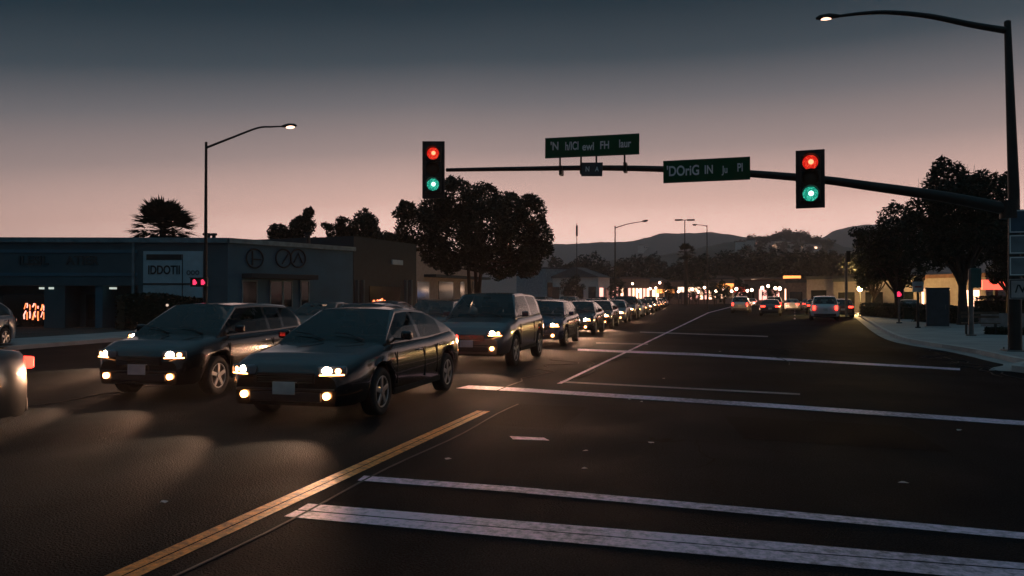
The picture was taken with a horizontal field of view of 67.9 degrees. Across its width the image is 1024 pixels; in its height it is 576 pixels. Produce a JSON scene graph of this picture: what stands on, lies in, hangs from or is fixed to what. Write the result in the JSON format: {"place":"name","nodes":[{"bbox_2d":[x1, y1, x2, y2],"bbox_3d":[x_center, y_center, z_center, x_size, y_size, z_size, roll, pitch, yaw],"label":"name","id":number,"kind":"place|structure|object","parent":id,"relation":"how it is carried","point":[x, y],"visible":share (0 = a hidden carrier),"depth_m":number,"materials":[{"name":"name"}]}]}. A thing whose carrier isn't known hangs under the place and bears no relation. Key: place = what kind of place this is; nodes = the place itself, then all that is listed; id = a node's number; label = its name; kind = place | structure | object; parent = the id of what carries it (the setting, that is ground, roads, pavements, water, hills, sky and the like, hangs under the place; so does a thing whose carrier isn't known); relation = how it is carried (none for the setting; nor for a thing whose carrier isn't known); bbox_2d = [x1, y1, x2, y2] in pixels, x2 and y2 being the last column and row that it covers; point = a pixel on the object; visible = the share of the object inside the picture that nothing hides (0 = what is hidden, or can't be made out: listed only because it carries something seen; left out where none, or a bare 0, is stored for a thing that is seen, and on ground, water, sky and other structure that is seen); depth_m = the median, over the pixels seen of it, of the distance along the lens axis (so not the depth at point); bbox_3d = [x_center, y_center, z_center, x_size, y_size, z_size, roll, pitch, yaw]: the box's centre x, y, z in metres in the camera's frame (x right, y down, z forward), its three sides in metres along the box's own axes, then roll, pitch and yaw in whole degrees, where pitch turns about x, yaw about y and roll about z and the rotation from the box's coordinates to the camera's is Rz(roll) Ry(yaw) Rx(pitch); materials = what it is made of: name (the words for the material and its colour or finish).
{"place":"outdoors","nodes":[
{"label":"outdoors","id":0,"kind":"place"},
{"bbox_2d":[0,331,132,348],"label":"sidewalk","id":1,"kind":"structure","parent":0,"point":[31,340],"depth_m":27.32,"materials":[{"name":"concrete"}]},
{"bbox_2d":[203,123,296,302],"bbox_3d":[-11.459,-2.634,32.989,4.200,9.040,0.430,0,-1,4],"label":"street lamp","id":2,"kind":"object","parent":1,"relation":"on","point":[290,125],"visible":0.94,"depth_m":33.03,"materials":[{"name":"metal"}]},
{"bbox_2d":[11,327,134,338],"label":"parking lot","id":3,"kind":"structure","parent":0,"point":[24,332],"depth_m":34.75,"materials":[{"name":"grey asphalt"}]},
{"bbox_2d":[0,303,16,343],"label":"hatch","id":4,"kind":"object","parent":3,"relation":"on","point":[8,320],"visible":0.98,"depth_m":24.67,"materials":[{"name":"silver paint"}]},
{"bbox_2d":[114,292,202,329],"bbox_3d":[-16.201,1.173,39.435,1.643,1.965,7.997,-1,-1,44],"label":"hedge","id":5,"kind":"object","parent":3,"relation":"on","point":[141,308],"visible":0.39,"depth_m":36.93,"materials":[{"name":"green plant"}]},
{"bbox_2d":[122,194,198,237],"bbox_3d":[-25.678,-2.284,56.043,5.559,9.152,5.152,0,-1,16],"label":"palm tree","id":6,"kind":"object","parent":3,"relation":"on","point":[164,217],"visible":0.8,"depth_m":55.18,"materials":[{"name":"green plant"}]},
{"bbox_2d":[0,233,355,327],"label":"shop building","id":7,"kind":"structure","parent":3,"relation":"on","point":[57,282],"depth_m":38.99,"materials":[{"name":"paint"}]},
{"bbox_2d":[3,295,43,325],"bbox_3d":[-25.471,1.178,40.149,2.788,1.667,0.165,0,-1,-2],"label":"window","id":8,"kind":"structure","parent":7,"relation":"in","point":[28,310],"depth_m":40.14,"materials":[{"name":"glass"}]},
{"bbox_2d":[86,295,94,326],"bbox_3d":[-22.060,1.202,40.294,1.002,1.713,0.100,0,-1,-2],"label":"door","id":9,"kind":"structure","parent":7,"relation":"in","point":[90,299],"depth_m":40.25,"materials":[{"name":"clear glass"}]},
{"bbox_2d":[241,280,257,302],"bbox_3d":[-13.825,0.304,40.051,0.075,1.426,0.956,-1,-1,35],"label":"window","id":10,"kind":"structure","parent":7,"relation":"in","point":[249,288],"depth_m":40.04,"materials":[{"name":"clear glass"}]},
{"bbox_2d":[269,280,282,304],"bbox_3d":[-12.847,0.705,41.445,0.075,2.255,0.865,-1,-1,35],"label":"window","id":11,"kind":"structure","parent":7,"relation":"in","point":[275,286],"depth_m":41.44,"materials":[{"name":"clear glass"}]},
{"bbox_2d":[283,280,292,306],"bbox_3d":[-12.418,0.320,42.063,0.075,1.493,0.674,-1,-1,35],"label":"window","id":12,"kind":"structure","parent":7,"relation":"in","point":[287,284],"depth_m":42.08,"materials":[{"name":"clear glass"}]},
{"bbox_2d":[300,280,309,306],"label":"window","id":13,"kind":"structure","parent":7,"relation":"in","point":[304,284],"depth_m":43.02,"materials":[{"name":"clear glass"}]},
{"bbox_2d":[266,206,316,238],"bbox_3d":[-17.643,-2.171,61.888,4.889,9.108,4.356,0,-1,16],"label":"tree","id":14,"kind":"object","parent":3,"relation":"on","point":[304,222],"visible":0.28,"depth_m":60.99,"materials":[{"name":"green plant"}]},
{"bbox_2d":[258,236,415,306],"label":"dark building","id":15,"kind":"structure","parent":3,"relation":"on","point":[384,270],"depth_m":49.78,"materials":[{"name":"brown paint"}]},
{"bbox_2d":[369,286,399,302],"bbox_3d":[-8.377,0.742,50.353,0.140,1.694,3.804,0,-1,22],"label":"window","id":16,"kind":"structure","parent":15,"relation":"in","point":[376,293],"depth_m":50.12,"materials":[{"name":"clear glass"}]},
{"bbox_2d":[320,207,386,239],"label":"tree","id":17,"kind":"object","parent":3,"relation":"on","point":[364,225],"visible":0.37,"depth_m":65.02,"materials":[{"name":"green plant"}]},
{"bbox_2d":[416,249,490,302],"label":"pale building","id":18,"kind":"structure","parent":3,"relation":"on","point":[432,283],"depth_m":81.26,"materials":[{"name":"paint"}]},
{"bbox_2d":[438,281,452,299],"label":"window","id":19,"kind":"structure","parent":18,"relation":"in","point":[445,289],"depth_m":82.88,"materials":[{"name":"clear glass"}]},
{"bbox_2d":[0,304,1023,575],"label":"road","id":20,"kind":"structure","parent":0,"point":[88,484],"depth_m":7.33,"materials":[{"name":"black asphalt"}]},
{"bbox_2d":[0,349,33,417],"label":"sedan","id":21,"kind":"object","parent":20,"relation":"on","point":[14,364],"visible":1,"depth_m":8.56,"materials":[{"name":"grey paint"}]},
{"bbox_2d":[0,337,127,349],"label":"kerb","id":22,"kind":"structure","parent":20,"relation":"on","point":[50,344],"depth_m":25.01,"materials":[{"name":"concrete"}]},
{"bbox_2d":[98,302,300,394],"bbox_3d":[-5.432,1.019,13.931,2.060,1.506,4.316,0,-1,11],"label":"station wagon","id":23,"kind":"object","parent":20,"relation":"on","point":[206,346],"visible":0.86,"depth_m":12.65,"materials":[{"name":"black paint"}]},
{"bbox_2d":[225,307,267,334],"bbox_3d":[-4.780,0.575,13.599,0.183,0.458,1.315,0,-1,11],"label":"side window","id":24,"kind":"structure","parent":23,"relation":"in","point":[253,319],"depth_m":13.68,"materials":[{"name":"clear glass"}]},
{"bbox_2d":[262,307,281,328],"bbox_3d":[-4.590,0.569,14.559,0.181,0.422,0.457,0,-1,11],"label":"side window","id":25,"kind":"structure","parent":23,"relation":"in","point":[274,322],"depth_m":14.55,"materials":[{"name":"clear glass"}]},
{"bbox_2d":[277,307,297,326],"bbox_3d":[-4.469,0.576,15.160,0.169,0.392,0.586,0,-1,11],"label":"side window","id":26,"kind":"structure","parent":23,"relation":"in","point":[288,318],"depth_m":15.12,"materials":[{"name":"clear glass"}]},
{"bbox_2d":[105,411,488,575],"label":"line","id":27,"kind":"object","parent":20,"relation":"on","point":[168,558],"visible":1,"depth_m":5.70,"materials":[{"name":"yellow paint"}]},
{"bbox_2d":[292,301,348,323],"bbox_3d":[-6.904,1.222,27.988,2.120,1.456,4.868,0,-1,9],"label":"sedan","id":28,"kind":"object","parent":20,"relation":"on","point":[305,312],"visible":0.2,"depth_m":27.32,"materials":[{"name":"brown paint"}]},
{"bbox_2d":[173,404,517,575],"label":"road seam","id":29,"kind":"object","parent":20,"relation":"on","point":[243,543],"visible":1,"depth_m":5.73,"materials":[{"name":"black asphalt"}]},
{"bbox_2d":[233,306,458,415],"bbox_3d":[-2.303,1.018,11.881,2.120,1.456,4.868,0,-1,14],"label":"sedan","id":30,"kind":"object","parent":20,"relation":"on","point":[369,358],"visible":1,"depth_m":10.48,"materials":[{"name":"black paint"}]},
{"bbox_2d":[415,300,457,321],"bbox_3d":[-2.631,1.197,28.023,2.060,1.506,4.316,0,-1,11],"label":"car","id":31,"kind":"object","parent":20,"relation":"on","point":[435,309],"visible":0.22,"depth_m":27.26,"materials":[{"name":"black paint"}]},
{"bbox_2d":[390,175,554,293],"bbox_3d":[-2.883,-3.407,63.718,13.722,11.628,10.963,0,-1,16],"label":"tree","id":32,"kind":"object","parent":20,"relation":"on","point":[511,220],"visible":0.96,"depth_m":61.41,"materials":[{"name":"green plant"}]},
{"bbox_2d":[441,293,543,364],"bbox_3d":[-0.477,0.979,19.473,2.180,1.726,4.820,0,-1,14],"label":"suv","id":33,"kind":"object","parent":20,"relation":"on","point":[509,326],"visible":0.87,"depth_m":18.32,"materials":[{"name":"grey paint"}]},
{"bbox_2d":[28,348,1022,405],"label":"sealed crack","id":34,"kind":"object","parent":20,"relation":"on","point":[957,361],"visible":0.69,"depth_m":17.57,"materials":[{"name":"black asphalt"}]},
{"bbox_2d":[473,404,586,428],"bbox_3d":[0.293,1.729,10.349,1.162,0.001,1.914,0,-1,16],"label":"road patch","id":35,"kind":"object","parent":20,"relation":"on","point":[540,416],"visible":1,"depth_m":10.21,"materials":[{"name":"black asphalt"}]},
{"bbox_2d":[516,267,569,298],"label":"shop","id":36,"kind":"structure","parent":20,"relation":"on","point":[540,284],"depth_m":172.15,"materials":[{"name":"paint"}]},
{"bbox_2d":[537,300,579,345],"bbox_3d":[1.256,1.180,26.675,2.060,1.506,4.316,0,-1,14],"label":"suv","id":37,"kind":"object","parent":20,"relation":"on","point":[561,322],"visible":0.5,"depth_m":25.63,"materials":[{"name":"grey paint"}]},
{"bbox_2d":[557,275,585,298],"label":"tree","id":38,"kind":"object","parent":20,"relation":"on","point":[570,283],"visible":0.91,"depth_m":149.47,"materials":[{"name":"green plant"}]},
{"bbox_2d":[551,267,610,298],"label":"shop","id":39,"kind":"structure","parent":20,"relation":"on","point":[596,284],"depth_m":167.39,"materials":[{"name":"white paint"}]},
{"bbox_2d":[569,301,604,334],"bbox_3d":[3.064,1.300,34.194,2.120,1.456,4.868,0,-1,14],"label":"car","id":40,"kind":"object","parent":20,"relation":"on","point":[591,314],"visible":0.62,"depth_m":33.12,"materials":[{"name":"black paint"}]},
{"bbox_2d":[573,251,604,270],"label":"tree","id":41,"kind":"object","parent":20,"relation":"on","point":[586,263],"visible":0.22,"depth_m":257.39,"materials":[{"name":"green plant"}]},
{"bbox_2d":[591,300,618,327],"bbox_3d":[4.712,1.386,41.045,2.120,1.456,4.868,0,-1,14],"label":"sedan","id":42,"kind":"object","parent":20,"relation":"on","point":[610,310],"visible":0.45,"depth_m":40.08,"materials":[{"name":"black paint"}]},
{"bbox_2d":[608,300,630,322],"bbox_3d":[6.661,1.489,49.149,2.120,1.456,4.868,0,-1,14],"label":"sedan","id":43,"kind":"object","parent":20,"relation":"on","point":[624,307],"visible":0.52,"depth_m":48.11,"materials":[{"name":"silver paint"}]},
{"bbox_2d":[614,296,639,319],"bbox_3d":[8.389,1.444,56.332,2.180,1.726,4.820,0,-1,14],"label":"suv","id":44,"kind":"object","parent":20,"relation":"on","point":[632,301],"visible":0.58,"depth_m":55.46,"materials":[{"name":"grey paint"}]},
{"bbox_2d":[611,254,643,276],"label":"tree","id":45,"kind":"object","parent":20,"relation":"on","point":[627,266],"visible":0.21,"depth_m":252.70,"materials":[{"name":"green plant"}]},
{"bbox_2d":[610,277,649,298],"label":"shop","id":46,"kind":"structure","parent":20,"relation":"on","point":[642,284],"depth_m":193.02,"materials":[{"name":"stone"}]},
{"bbox_2d":[557,307,729,383],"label":"lane line","id":47,"kind":"object","parent":20,"relation":"on","point":[563,381],"visible":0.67,"depth_m":22.04,"materials":[{"name":"white paint"}]},
{"bbox_2d":[632,251,662,277],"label":"tree","id":48,"kind":"object","parent":20,"relation":"on","point":[647,263],"visible":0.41,"depth_m":257.61,"materials":[{"name":"green plant"}]},
{"bbox_2d":[286,510,1023,575],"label":"stop line","id":49,"kind":"object","parent":20,"relation":"on","point":[898,565],"visible":1,"depth_m":4.83,"materials":[{"name":"white paint"}]},
{"bbox_2d":[648,258,672,280],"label":"tree","id":50,"kind":"object","parent":20,"relation":"on","point":[657,271],"visible":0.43,"depth_m":229.32,"materials":[{"name":"green plant"}]},
{"bbox_2d":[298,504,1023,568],"bbox_3d":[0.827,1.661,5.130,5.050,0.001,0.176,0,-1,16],"label":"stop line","id":51,"kind":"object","parent":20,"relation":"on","point":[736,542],"visible":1,"depth_m":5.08,"materials":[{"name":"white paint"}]},
{"bbox_2d":[560,381,799,394],"bbox_3d":[2.819,1.767,13.500,4.332,0.001,0.228,0,-1,26],"label":"crosswalk line","id":52,"kind":"object","parent":20,"relation":"on","point":[684,388],"visible":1,"depth_m":13.35,"materials":[{"name":"white paint"}]},
{"bbox_2d":[650,280,717,303],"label":"shop","id":53,"kind":"structure","parent":20,"relation":"on","point":[654,293],"depth_m":189.19,"materials":[{"name":"stone"}]},
{"bbox_2d":[677,243,697,305],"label":"palm tree","id":54,"kind":"object","parent":20,"relation":"on","point":[686,256],"visible":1,"depth_m":149.73,"materials":[{"name":"green plant"}]},
{"bbox_2d":[359,476,1023,538],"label":"crosswalk line","id":55,"kind":"object","parent":20,"relation":"on","point":[859,520],"visible":1,"depth_m":5.78,"materials":[{"name":"white paint"}]},
{"bbox_2d":[671,254,716,280],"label":"tree","id":56,"kind":"object","parent":20,"relation":"on","point":[692,271],"visible":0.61,"depth_m":203.56,"materials":[{"name":"green plant"}]},
{"bbox_2d":[688,278,706,304],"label":"tree","id":57,"kind":"object","parent":20,"relation":"on","point":[695,294],"visible":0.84,"depth_m":164.47,"materials":[{"name":"green plant"}]},
{"bbox_2d":[723,246,756,276],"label":"tree","id":58,"kind":"object","parent":20,"relation":"on","point":[737,257],"visible":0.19,"depth_m":242.35,"materials":[{"name":"green plant"}]},
{"bbox_2d":[459,385,1023,424],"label":"crosswalk line","id":59,"kind":"object","parent":20,"relation":"on","point":[942,417],"visible":1,"depth_m":11.35,"materials":[{"name":"white paint"}]},
{"bbox_2d":[731,296,751,312],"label":"suv","id":60,"kind":"object","parent":20,"relation":"on","point":[740,303],"visible":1,"depth_m":78.39,"materials":[{"name":"silver paint"}]},
{"bbox_2d":[710,277,782,303],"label":"shop","id":61,"kind":"structure","parent":20,"relation":"on","point":[728,280],"depth_m":197.00,"materials":[{"name":"paint"}]},
{"bbox_2d":[735,247,777,276],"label":"tree","id":62,"kind":"object","parent":20,"relation":"on","point":[765,253],"visible":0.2,"depth_m":238.05,"materials":[{"name":"green plant"}]},
{"bbox_2d":[742,250,793,276],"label":"tree","id":63,"kind":"object","parent":20,"relation":"on","point":[758,267],"visible":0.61,"depth_m":228.76,"materials":[{"name":"green plant"}]},
{"bbox_2d":[578,349,959,369],"bbox_3d":[6.108,1.854,20.432,10.483,0.001,1.269,-1,-1,38],"label":"crosswalk line","id":64,"kind":"object","parent":20,"relation":"on","point":[750,357],"visible":1,"depth_m":19.92,"materials":[{"name":"white paint"}]},
{"bbox_2d":[759,299,782,315],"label":"sedan","id":65,"kind":"object","parent":20,"relation":"on","point":[770,306],"visible":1,"depth_m":66.16,"materials":[{"name":"grey paint"}]},
{"bbox_2d":[744,278,805,305],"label":"shop","id":66,"kind":"structure","parent":20,"relation":"on","point":[755,285],"depth_m":158.12,"materials":[{"name":"concrete"}]},
{"bbox_2d":[771,248,815,277],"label":"tree","id":67,"kind":"object","parent":20,"relation":"on","point":[794,257],"visible":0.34,"depth_m":242.27,"materials":[{"name":"green plant"}]},
{"bbox_2d":[785,280,806,309],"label":"shop","id":68,"kind":"structure","parent":20,"relation":"on","point":[796,289],"depth_m":102.07,"materials":[{"name":"stone"}]},
{"bbox_2d":[807,296,839,320],"bbox_3d":[22.142,1.415,53.977,2.180,1.726,4.820,0,-1,20],"label":"suv","id":69,"kind":"object","parent":20,"relation":"on","point":[824,306],"visible":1,"depth_m":51.94,"materials":[{"name":"white paint"}]},
{"bbox_2d":[806,275,854,300],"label":"shop","id":70,"kind":"structure","parent":20,"relation":"on","point":[820,285],"depth_m":86.93,"materials":[{"name":"paint"}]},
{"bbox_2d":[854,314,1013,370],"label":"gutter","id":71,"kind":"object","parent":20,"relation":"on","point":[1007,366],"visible":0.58,"depth_m":23.34,"materials":[{"name":"concrete"}]},
{"bbox_2d":[855,312,1023,372],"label":"kerb","id":72,"kind":"structure","parent":20,"relation":"on","point":[1017,364],"depth_m":21.97,"materials":[{"name":"concrete"}]},
{"bbox_2d":[0,0,1023,250],"label":"sky","id":73,"kind":"structure","parent":0,"point":[108,107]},
{"bbox_2d":[482,232,746,292],"bbox_3d":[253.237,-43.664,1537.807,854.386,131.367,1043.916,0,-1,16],"label":"hill","id":74,"kind":"structure","parent":0,"point":[663,243],"depth_m":1334.86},
{"bbox_2d":[590,236,951,277],"bbox_3d":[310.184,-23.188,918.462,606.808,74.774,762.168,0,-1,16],"label":"trees","id":75,"kind":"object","parent":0,"point":[669,258],"depth_m":799.02,"materials":[{"name":"green plant"}]},
{"bbox_2d":[770,224,1003,273],"bbox_3d":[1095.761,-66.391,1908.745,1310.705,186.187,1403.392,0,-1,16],"label":"hill","id":76,"kind":"structure","parent":0,"point":[841,237],"depth_m":1723.68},
{"bbox_2d":[856,312,1023,365],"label":"sidewalk","id":77,"kind":"structure","parent":0,"point":[906,328],"depth_m":38.66,"materials":[{"name":"concrete"}]},
{"bbox_2d":[781,250,829,277],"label":"tree","id":78,"kind":"object","parent":77,"relation":"on","point":[800,265],"visible":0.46,"depth_m":237.68,"materials":[{"name":"green plant"}]},
{"bbox_2d":[843,251,850,316],"bbox_3d":[25.647,-0.320,58.212,0.512,5.050,0.425,0,-1,16],"label":"signal post","id":79,"kind":"object","parent":77,"relation":"on","point":[847,257],"visible":1,"depth_m":58.12,"materials":[{"name":"metal"}]},
{"bbox_2d":[838,228,888,302],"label":"tree","id":80,"kind":"object","parent":77,"relation":"on","point":[864,276],"visible":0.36,"depth_m":65.66,"materials":[{"name":"green plant"}]},
{"bbox_2d":[858,302,921,318],"bbox_3d":[28.153,1.699,56.799,1.683,1.290,10.786,0,-1,10],"label":"hedge","id":81,"kind":"object","parent":77,"relation":"on","point":[883,310],"visible":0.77,"depth_m":55.61,"materials":[{"name":"green plant"}]},
{"bbox_2d":[848,199,932,304],"bbox_3d":[27.248,-2.096,54.079,5.964,8.763,5.640,0,-1,33],"label":"tree","id":82,"kind":"object","parent":77,"relation":"on","point":[901,256],"visible":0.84,"depth_m":53.54,"materials":[{"name":"green plant"}]},
{"bbox_2d":[915,322,1023,357],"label":"corner pavement","id":83,"kind":"structure","parent":0,"point":[945,335],"depth_m":27.24,"materials":[{"name":"concrete"}]},
{"bbox_2d":[446,10,1023,351],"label":"signal mast","id":84,"kind":"object","parent":83,"relation":"on","point":[1007,209],"visible":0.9,"depth_m":21.08,"materials":[{"name":"metal"}]},
{"bbox_2d":[422,141,444,198],"bbox_3d":[-2.616,-3.941,25.185,0.746,1.919,0.570,0,-1,0],"label":"traffic light","id":85,"kind":"object","parent":84,"relation":"attached to","point":[433,169],"visible":1,"depth_m":25.18,"materials":[{"name":"black metal"}]},
{"bbox_2d":[545,133,638,175],"bbox_3d":[2.546,-4.201,24.044,2.993,1.178,0.415,0,-1,16],"label":"street sign","id":86,"kind":"object","parent":84,"relation":"attached to","point":[595,146],"visible":0.98,"depth_m":23.85,"materials":[{"name":"metal"}]},
{"bbox_2d":[581,162,602,175],"bbox_3d":[2.538,-3.723,23.951,0.686,0.462,0.245,0,-1,16],"label":"sign","id":87,"kind":"object","parent":84,"relation":"attached to","point":[592,169],"visible":1,"depth_m":23.84,"materials":[{"name":"metal"}]},
{"bbox_2d":[663,157,749,182],"bbox_3d":[5.875,-3.549,22.996,2.541,0.690,0.265,0,-1,16],"label":"street sign","id":88,"kind":"object","parent":84,"relation":"attached to","point":[706,170],"visible":1,"depth_m":22.87,"materials":[{"name":"metal"}]},
{"bbox_2d":[796,149,824,208],"bbox_3d":[8.608,-3.169,21.930,0.789,1.695,0.570,0,-1,20],"label":"traffic light","id":89,"kind":"object","parent":84,"relation":"attached to","point":[810,178],"visible":1,"depth_m":21.95,"materials":[{"name":"black metal"}]},
{"bbox_2d":[1009,279,1023,298],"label":"pole sign","id":90,"kind":"object","parent":84,"relation":"attached to","point":[1016,288],"visible":1,"depth_m":20.65,"materials":[{"name":"white metal"}]},
{"bbox_2d":[1009,256,1023,275],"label":"pole sign","id":91,"kind":"object","parent":84,"relation":"attached to","point":[1016,265],"visible":1,"depth_m":20.66,"materials":[{"name":"metal"}]},
{"bbox_2d":[1009,235,1023,253],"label":"pole sign","id":92,"kind":"object","parent":84,"relation":"attached to","point":[1016,244],"visible":1,"depth_m":20.67,"materials":[{"name":"metal"}]},
{"bbox_2d":[1009,209,1023,232],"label":"pole sign","id":93,"kind":"object","parent":84,"relation":"attached to","point":[1016,225],"visible":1,"depth_m":20.66,"materials":[{"name":"metal"}]},
{"bbox_2d":[924,288,950,327],"bbox_3d":[21.138,0.997,37.758,1.150,2.020,0.850,0,-1,28],"label":"control cabinet","id":94,"kind":"object","parent":83,"relation":"on","point":[937,307],"visible":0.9,"depth_m":37.43,"materials":[{"name":"metal"}]},
{"bbox_2d":[910,304,981,323],"bbox_3d":[25.323,1.538,44.509,1.462,1.292,4.688,0,-1,-3],"label":"hedge","id":95,"kind":"object","parent":83,"relation":"on","point":[953,309],"visible":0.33,"depth_m":44.45,"materials":[{"name":"green plant"}]},
{"bbox_2d":[900,155,1007,324],"bbox_3d":[24.138,-2.608,41.260,5.643,9.429,6.426,-1,-1,37],"label":"tree","id":96,"kind":"object","parent":83,"relation":"on","point":[954,232],"visible":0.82,"depth_m":40.12,"materials":[{"name":"green plant"}]},
{"bbox_2d":[966,268,981,335],"bbox_3d":[17.660,0.539,29.089,0.514,2.598,0.348,0,-1,16],"label":"sign post","id":97,"kind":"object","parent":83,"relation":"on","point":[974,277],"visible":0.92,"depth_m":29.03,"materials":[{"name":"metal"}]},
{"bbox_2d":[961,312,1000,334],"bbox_3d":[18.747,1.404,30.405,1.300,0.900,0.505,0,-1,26],"label":"park bench","id":98,"kind":"object","parent":83,"relation":"on","point":[977,316],"visible":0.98,"depth_m":30.50,"materials":[{"name":"brown wood"}]},
{"label":"right parking lot","id":99,"kind":"structure","parent":0,"visible":0},
{"bbox_2d":[804,251,840,276],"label":"tree","id":100,"kind":"object","parent":99,"relation":"on","point":[821,256],"visible":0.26,"depth_m":235.06,"materials":[{"name":"green plant"}]},
{"bbox_2d":[818,250,848,275],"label":"tree","id":101,"kind":"object","parent":99,"relation":"on","point":[837,258],"visible":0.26,"depth_m":231.41,"materials":[{"name":"green plant"}]},
{"bbox_2d":[833,276,924,311],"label":"shop","id":102,"kind":"structure","parent":99,"relation":"on","point":[885,294],"depth_m":77.53,"materials":[{"name":"paint"}]},
{"bbox_2d":[910,273,1023,305],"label":"shop","id":103,"kind":"structure","parent":99,"relation":"on","point":[941,281],"depth_m":69.28,"materials":[{"name":"paint"}]},
{"bbox_2d":[965,233,1023,312],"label":"tree","id":104,"kind":"object","parent":99,"relation":"on","point":[997,255],"visible":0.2,"depth_m":57.69,"materials":[{"name":"green plant"}]},
{"bbox_2d":[974,295,1023,314],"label":"hedge","id":105,"kind":"object","parent":99,"relation":"on","point":[996,304],"visible":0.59,"depth_m":59.54,"materials":[{"name":"green plant"}]},
{"bbox_2d":[981,313,1023,326],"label":"garden wall","id":106,"kind":"structure","parent":99,"relation":"on","point":[1002,319],"depth_m":38.56,"materials":[{"name":"grey concrete"}]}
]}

